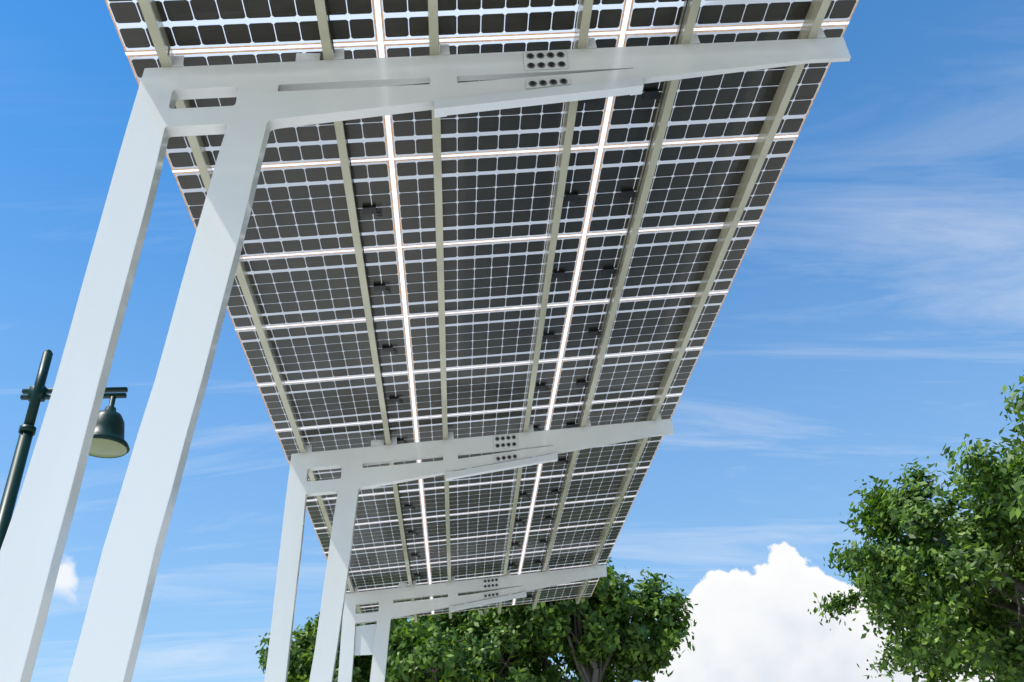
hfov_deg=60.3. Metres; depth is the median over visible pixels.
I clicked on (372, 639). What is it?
canopy frame
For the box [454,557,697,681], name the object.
tree wood
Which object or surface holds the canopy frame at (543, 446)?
on the paving
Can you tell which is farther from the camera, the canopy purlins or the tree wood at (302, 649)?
the tree wood at (302, 649)
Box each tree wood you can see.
[255,612,463,681]
[304,600,554,681]
[403,606,622,681]
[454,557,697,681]
[808,375,1023,681]
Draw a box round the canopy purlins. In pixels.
[138,0,831,624]
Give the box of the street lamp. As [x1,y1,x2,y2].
[0,349,129,549]
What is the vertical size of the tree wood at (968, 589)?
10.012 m
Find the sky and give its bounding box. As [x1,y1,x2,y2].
[0,0,1023,681]
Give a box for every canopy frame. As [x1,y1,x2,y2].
[0,37,850,681]
[264,419,673,681]
[338,565,606,681]
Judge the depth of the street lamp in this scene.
7.07 m
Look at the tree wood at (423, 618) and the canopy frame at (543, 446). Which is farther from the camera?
the tree wood at (423, 618)
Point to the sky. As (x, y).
(870, 320)
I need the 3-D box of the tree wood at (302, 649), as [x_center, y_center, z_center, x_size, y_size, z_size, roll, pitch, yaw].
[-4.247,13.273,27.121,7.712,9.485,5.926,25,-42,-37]
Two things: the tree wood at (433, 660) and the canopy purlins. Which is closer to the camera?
the canopy purlins
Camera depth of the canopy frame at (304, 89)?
5.05 m
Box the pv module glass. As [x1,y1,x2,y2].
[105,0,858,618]

